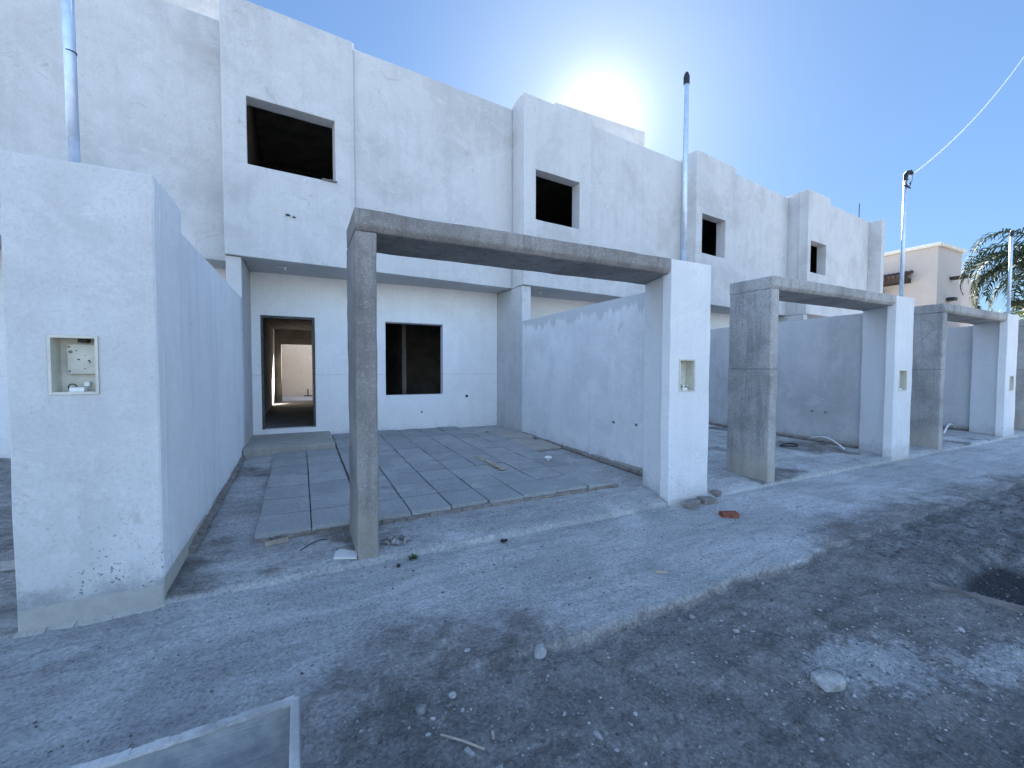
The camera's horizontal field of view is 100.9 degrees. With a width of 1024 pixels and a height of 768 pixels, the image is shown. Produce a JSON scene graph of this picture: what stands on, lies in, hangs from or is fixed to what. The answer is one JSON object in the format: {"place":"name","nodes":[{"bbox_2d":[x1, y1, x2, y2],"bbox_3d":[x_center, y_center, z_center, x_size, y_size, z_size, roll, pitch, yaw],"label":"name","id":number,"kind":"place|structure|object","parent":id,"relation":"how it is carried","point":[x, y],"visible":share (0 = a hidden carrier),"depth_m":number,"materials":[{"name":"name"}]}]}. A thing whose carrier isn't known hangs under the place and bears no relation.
{"place":"outdoors","nodes":[
{"label":"outdoors","id":0,"kind":"place"},
{"bbox_2d":[0,0,225,457],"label":"town house","id":1,"kind":"structure","parent":0,"point":[149,86],"depth_m":5.64,"materials":[{"name":"white paint"}]},
{"bbox_2d":[0,436,1023,767],"bbox_3d":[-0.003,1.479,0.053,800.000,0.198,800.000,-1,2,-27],"label":"ground","id":2,"kind":"structure","parent":0,"point":[208,640],"depth_m":2.15,"materials":[{"name":"stone"}]},
{"bbox_2d":[0,150,188,638],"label":"gate pillar","id":3,"kind":"structure","parent":2,"relation":"on","point":[93,304],"depth_m":2.32,"materials":[{"name":"paint"}]},
{"bbox_2d":[61,0,80,162],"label":"service mast","id":4,"kind":"object","parent":3,"relation":"on","point":[70,77],"visible":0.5,"depth_m":2.33,"materials":[{"name":"metal"}]},
{"bbox_2d":[70,695,300,767],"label":"mortar trough","id":5,"kind":"object","parent":2,"relation":"on","point":[268,736],"visible":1,"depth_m":1.36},
{"bbox_2d":[181,233,245,553],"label":"boundary wall","id":6,"kind":"structure","parent":2,"relation":"on","point":[211,301],"depth_m":3.79,"materials":[{"name":"paint"}]},
{"bbox_2d":[219,0,511,446],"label":"town house","id":7,"kind":"structure","parent":2,"relation":"on","point":[324,134],"depth_m":7.32,"materials":[{"name":"white paint"}]},
{"bbox_2d":[408,553,418,559],"bbox_3d":[-0.729,1.266,3.104,0.099,0.035,0.084,-1,2,-27],"label":"weed","id":8,"kind":"object","parent":2,"relation":"on","point":[415,556],"visible":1,"depth_m":3.11,"materials":[{"name":"green plant"}]},
{"bbox_2d":[415,704,425,715],"bbox_3d":[-0.371,1.322,1.720,0.042,0.024,0.046,0,2,0],"label":"stone","id":9,"kind":"object","parent":2,"relation":"on","point":[420,709],"visible":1,"depth_m":1.71,"materials":[{"name":"grey stone"}]},
{"bbox_2d":[449,691,456,698],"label":"stone","id":10,"kind":"object","parent":2,"relation":"on","point":[452,695],"visible":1,"depth_m":1.79,"materials":[{"name":"stone"}]},
{"bbox_2d":[440,733,484,750],"bbox_3d":[-0.185,1.332,1.572,0.178,0.023,0.012,1,2,16],"label":"stick","id":11,"kind":"object","parent":2,"relation":"on","point":[463,741],"visible":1,"depth_m":1.57,"materials":[{"name":"brown wood"}]},
{"bbox_2d":[464,746,474,758],"bbox_3d":[-0.155,1.341,1.538,0.018,0.010,0.040,-2,3,-44],"label":"wood chip","id":12,"kind":"object","parent":2,"relation":"on","point":[469,752],"visible":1,"depth_m":1.53,"materials":[{"name":"wood"}]},
{"bbox_2d":[491,730,494,739],"bbox_3d":[-0.073,1.336,1.608,0.011,0.008,0.032,0,2,-9],"label":"wood chip","id":13,"kind":"object","parent":2,"relation":"on","point":[492,735],"visible":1,"depth_m":1.60,"materials":[{"name":"beige wood"}]},
{"bbox_2d":[346,208,670,562],"bbox_3d":[0.211,0.022,3.883,3.173,2.542,0.565,-1,2,-27],"label":"concrete portal","id":14,"kind":"object","parent":2,"relation":"on","point":[370,234],"visible":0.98,"depth_m":3.14,"materials":[{"name":"grey concrete"}]},
{"bbox_2d":[534,643,546,658],"bbox_3d":[0.141,1.343,2.135,0.081,0.042,0.076,-1,2,-27],"label":"stone","id":15,"kind":"object","parent":2,"relation":"on","point":[540,651],"visible":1,"depth_m":2.11,"materials":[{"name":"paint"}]},
{"bbox_2d":[521,292,644,476],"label":"boundary wall","id":16,"kind":"structure","parent":2,"relation":"on","point":[582,381],"depth_m":6.14,"materials":[{"name":"grey paint"}]},
{"bbox_2d":[593,730,602,740],"bbox_3d":[0.336,1.372,1.652,0.026,0.017,0.042,-1,2,-27],"label":"stone","id":17,"kind":"object","parent":2,"relation":"on","point":[597,734],"visible":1,"depth_m":1.64,"materials":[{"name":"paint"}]},
{"bbox_2d":[652,735,657,741],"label":"stone","id":18,"kind":"object","parent":2,"relation":"on","point":[654,738],"visible":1,"depth_m":1.65,"materials":[{"name":"grey stone"}]},
{"bbox_2d":[654,570,667,573],"bbox_3d":[1.020,1.289,2.898,0.085,0.012,0.022,0,2,11],"label":"wood chip","id":19,"kind":"object","parent":2,"relation":"on","point":[661,571],"visible":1,"depth_m":2.89,"materials":[{"name":"beige wood"}]},
{"bbox_2d":[642,259,710,507],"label":"gate pillar","id":20,"kind":"structure","parent":2,"relation":"on","point":[677,309],"depth_m":4.41,"materials":[{"name":"paint"}]},
{"bbox_2d":[681,71,689,261],"bbox_3d":[1.836,-2.247,4.475,0.066,2.055,0.062,-1,2,-27],"label":"service mast","id":21,"kind":"object","parent":20,"relation":"on","point":[686,81],"visible":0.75,"depth_m":4.46,"materials":[{"name":"metal"}]},
{"bbox_2d":[675,712,684,720],"bbox_3d":[0.703,1.387,1.768,0.032,0.020,0.040,-1,2,-27],"label":"stone","id":22,"kind":"object","parent":2,"relation":"on","point":[679,716],"visible":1,"depth_m":1.76,"materials":[{"name":"grey stone"}]},
{"bbox_2d":[688,614,695,619],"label":"stone","id":23,"kind":"object","parent":2,"relation":"on","point":[691,617],"visible":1,"depth_m":2.49,"materials":[{"name":"grey stone"}]},
{"bbox_2d":[684,499,700,509],"bbox_3d":[1.845,1.222,4.312,0.109,0.077,0.224,2,3,37],"label":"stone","id":24,"kind":"object","parent":2,"relation":"on","point":[693,504],"visible":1,"depth_m":4.24,"materials":[{"name":"grey stone"}]},
{"bbox_2d":[697,496,717,504],"bbox_3d":[2.051,1.218,4.432,0.184,0.076,0.119,-1,2,-20],"label":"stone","id":25,"kind":"object","parent":2,"relation":"on","point":[707,500],"visible":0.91,"depth_m":4.39,"materials":[{"name":"grey stone"}]},
{"bbox_2d":[719,511,739,517],"bbox_3d":[2.062,1.237,4.012,0.161,0.052,0.090,0,2,5],"label":"brick","id":26,"kind":"object","parent":2,"relation":"on","point":[728,514],"visible":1,"depth_m":3.97,"materials":[{"name":"red brick"}]},
{"bbox_2d":[708,313,862,447],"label":"boundary wall","id":27,"kind":"structure","parent":2,"relation":"on","point":[819,365],"depth_m":7.68,"materials":[{"name":"paint"}]},
{"bbox_2d":[727,275,895,484],"bbox_3d":[4.403,-0.048,5.982,3.309,2.541,0.563,-1,2,-27],"label":"concrete portal","id":28,"kind":"object","parent":2,"relation":"on","point":[752,367],"visible":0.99,"depth_m":5.23,"materials":[{"name":"grey concrete"}]},
{"bbox_2d":[810,670,847,691],"bbox_3d":[1.462,1.358,1.945,0.147,0.065,0.110,-1,2,-27],"label":"stone","id":29,"kind":"object","parent":2,"relation":"on","point":[828,681],"visible":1,"depth_m":1.92,"materials":[{"name":"stone"}]},
{"bbox_2d":[736,607,1023,754],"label":"plaster crumbs","id":30,"kind":"object","parent":2,"relation":"on","point":[900,674],"visible":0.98,"depth_m":2.08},
{"bbox_2d":[859,295,913,462],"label":"gate pillar","id":31,"kind":"structure","parent":2,"relation":"on","point":[886,374],"depth_m":6.52,"materials":[{"name":"paint"}]},
{"bbox_2d":[899,170,913,295],"bbox_3d":[6.066,-2.289,6.523,0.210,2.006,0.088,-1,2,-22],"label":"service mast","id":32,"kind":"object","parent":31,"relation":"on","point":[903,229],"visible":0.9,"depth_m":6.51,"materials":[{"name":"metal"}]},
{"bbox_2d":[907,57,1023,177],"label":"overhead cable","id":33,"kind":"object","parent":32,"relation":"attached to","point":[969,123],"visible":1,"depth_m":6.98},
{"bbox_2d":[935,734,941,741],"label":"stone","id":34,"kind":"object","parent":2,"relation":"on","point":[938,737],"visible":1,"depth_m":1.66,"materials":[{"name":"grey stone"}]},
{"bbox_2d":[870,495,1023,601],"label":"soil clods","id":35,"kind":"object","parent":2,"relation":"on","point":[959,543],"visible":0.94,"depth_m":3.36,"materials":[{"name":"soil"}]},
{"bbox_2d":[943,326,972,430],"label":"boundary wall","id":36,"kind":"structure","parent":2,"relation":"on","point":[957,379],"depth_m":9.22,"materials":[{"name":"paint"}]},
{"bbox_2d":[909,303,1007,449],"bbox_3d":[8.461,-0.111,8.014,3.154,2.544,0.562,-1,2,-27],"label":"concrete portal","id":37,"kind":"object","parent":2,"relation":"on","point":[928,366],"visible":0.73,"depth_m":7.23,"materials":[{"name":"grey concrete"}]},
{"bbox_2d":[956,626,964,632],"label":"stone","id":38,"kind":"object","parent":2,"relation":"on","point":[960,629],"visible":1,"depth_m":2.35,"materials":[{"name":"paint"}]},
{"bbox_2d":[927,581,1023,614],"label":"board","id":39,"kind":"object","parent":2,"relation":"on","point":[1016,608],"visible":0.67,"depth_m":2.61,"materials":[{"name":"wood"}]},
{"bbox_2d":[959,227,1023,312],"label":"palm tree","id":40,"kind":"object","parent":2,"relation":"on","point":[1017,263],"visible":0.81,"depth_m":14.49,"materials":[{"name":"green plant"}]},
{"bbox_2d":[969,314,1018,439],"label":"gate pillar","id":41,"kind":"structure","parent":2,"relation":"on","point":[993,376],"depth_m":8.56,"materials":[{"name":"paint"}]},
{"bbox_2d":[1007,230,1013,313],"bbox_3d":[10.084,-2.225,8.553,0.066,1.745,0.062,-1,2,-27],"label":"service mast","id":42,"kind":"object","parent":41,"relation":"on","point":[1011,235],"visible":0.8,"depth_m":8.54,"materials":[{"name":"metal"}]},
{"bbox_2d":[999,305,1023,319],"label":"leafy tree","id":43,"kind":"object","parent":2,"relation":"on","point":[1021,313],"visible":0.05,"depth_m":13.24,"materials":[{"name":"green plant"}]},
{"bbox_2d":[1014,319,1023,430],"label":"concrete portal","id":44,"kind":"object","parent":2,"relation":"on","point":[1019,411],"visible":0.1,"depth_m":9.32,"materials":[{"name":"grey concrete"}]},
{"bbox_2d":[0,424,1023,638],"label":"driveway","id":45,"kind":"structure","parent":0,"point":[229,555],"depth_m":3.72,"materials":[{"name":"grey concrete"}]},
{"bbox_2d":[0,560,15,570],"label":"plank offcut","id":46,"kind":"object","parent":45,"relation":"on","point":[8,565],"visible":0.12,"depth_m":2.81,"materials":[{"name":"grey wood"}]},
{"bbox_2d":[264,537,287,546],"bbox_3d":[-1.784,1.195,3.201,0.155,0.030,0.032,-1,3,-37],"label":"wood offcut","id":47,"kind":"object","parent":45,"relation":"on","point":[275,541],"visible":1,"depth_m":3.19,"materials":[{"name":"wood"}]},
{"bbox_2d":[243,431,334,457],"bbox_3d":[-3.496,0.966,6.713,1.184,0.194,1.366,-1,2,-27],"label":"door step","id":48,"kind":"object","parent":45,"relation":"on","point":[264,445],"depth_m":6.31,"materials":[{"name":"grey concrete"}]},
{"bbox_2d":[334,549,356,558],"bbox_3d":[-1.185,1.220,3.038,0.186,0.014,0.143,0,2,-1],"label":"tile shard","id":49,"kind":"object","parent":45,"relation":"on","point":[344,554],"visible":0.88,"depth_m":3.01,"materials":[{"name":"white ceramic"}]},
{"bbox_2d":[255,426,618,542],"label":"tile paving","id":50,"kind":"structure","parent":45,"relation":"on","point":[426,472],"depth_m":4.78,"materials":[{"name":"grey tile"}]},
{"bbox_2d":[474,456,506,469],"bbox_3d":[-0.296,1.026,5.541,0.085,0.022,0.820,-1,2,-28],"label":"plank offcut","id":51,"kind":"object","parent":50,"relation":"on","point":[494,464],"visible":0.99,"depth_m":5.42,"materials":[{"name":"brown wood"}]},
{"bbox_2d":[710,490,721,496],"bbox_3d":[2.259,1.205,4.681,0.137,0.066,0.090,-2,3,-44],"label":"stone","id":52,"kind":"object","parent":45,"relation":"on","point":[717,493],"visible":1,"depth_m":4.64,"materials":[{"name":"grey stone"}]},
{"bbox_2d":[779,443,797,446],"bbox_3d":[4.733,1.046,7.224,0.421,0.038,0.201,-1,2,-27],"label":"hose coil","id":53,"kind":"object","parent":45,"relation":"on","point":[785,445],"visible":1,"depth_m":7.14,"materials":[{"name":"black plastic"}]},
{"bbox_2d":[810,436,844,449],"bbox_3d":[5.444,0.994,7.308,0.028,0.161,0.750,0,2,-4],"label":"conduit","id":54,"kind":"object","parent":45,"relation":"on","point":[842,447],"visible":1,"depth_m":7.24,"materials":[{"name":"white plastic"}]},
{"bbox_2d":[943,423,954,432],"bbox_3d":[9.320,0.934,9.003,0.920,0.184,0.031,-1,2,-34],"label":"conduit","id":55,"kind":"object","parent":45,"relation":"on","point":[947,426],"visible":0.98,"depth_m":8.90,"materials":[{"name":"white plastic"}]},
{"bbox_2d":[497,92,681,431],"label":"town house","id":56,"kind":"structure","parent":0,"point":[582,177],"depth_m":8.81,"materials":[{"name":"white paint"}]},
{"bbox_2d":[245,0,1023,318],"label":"sky","id":57,"kind":"structure","parent":0,"point":[837,100],"materials":[{"name":"blue"}]},
{"bbox_2d":[678,150,788,328],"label":"town house","id":58,"kind":"structure","parent":0,"point":[737,227],"depth_m":10.86,"materials":[{"name":"white paint"}]},
{"bbox_2d":[778,189,884,321],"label":"town house","id":59,"kind":"structure","parent":0,"point":[829,243],"depth_m":12.73,"materials":[{"name":"white paint"}]},
{"bbox_2d":[883,242,973,327],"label":"beige house","id":60,"kind":"structure","parent":0,"point":[932,272],"depth_m":19.82,"materials":[{"name":"paint"}]},
{"bbox_2d":[959,278,978,326],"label":"white house","id":61,"kind":"structure","parent":0,"point":[964,298],"depth_m":22.20,"materials":[{"name":"white paint"}]},
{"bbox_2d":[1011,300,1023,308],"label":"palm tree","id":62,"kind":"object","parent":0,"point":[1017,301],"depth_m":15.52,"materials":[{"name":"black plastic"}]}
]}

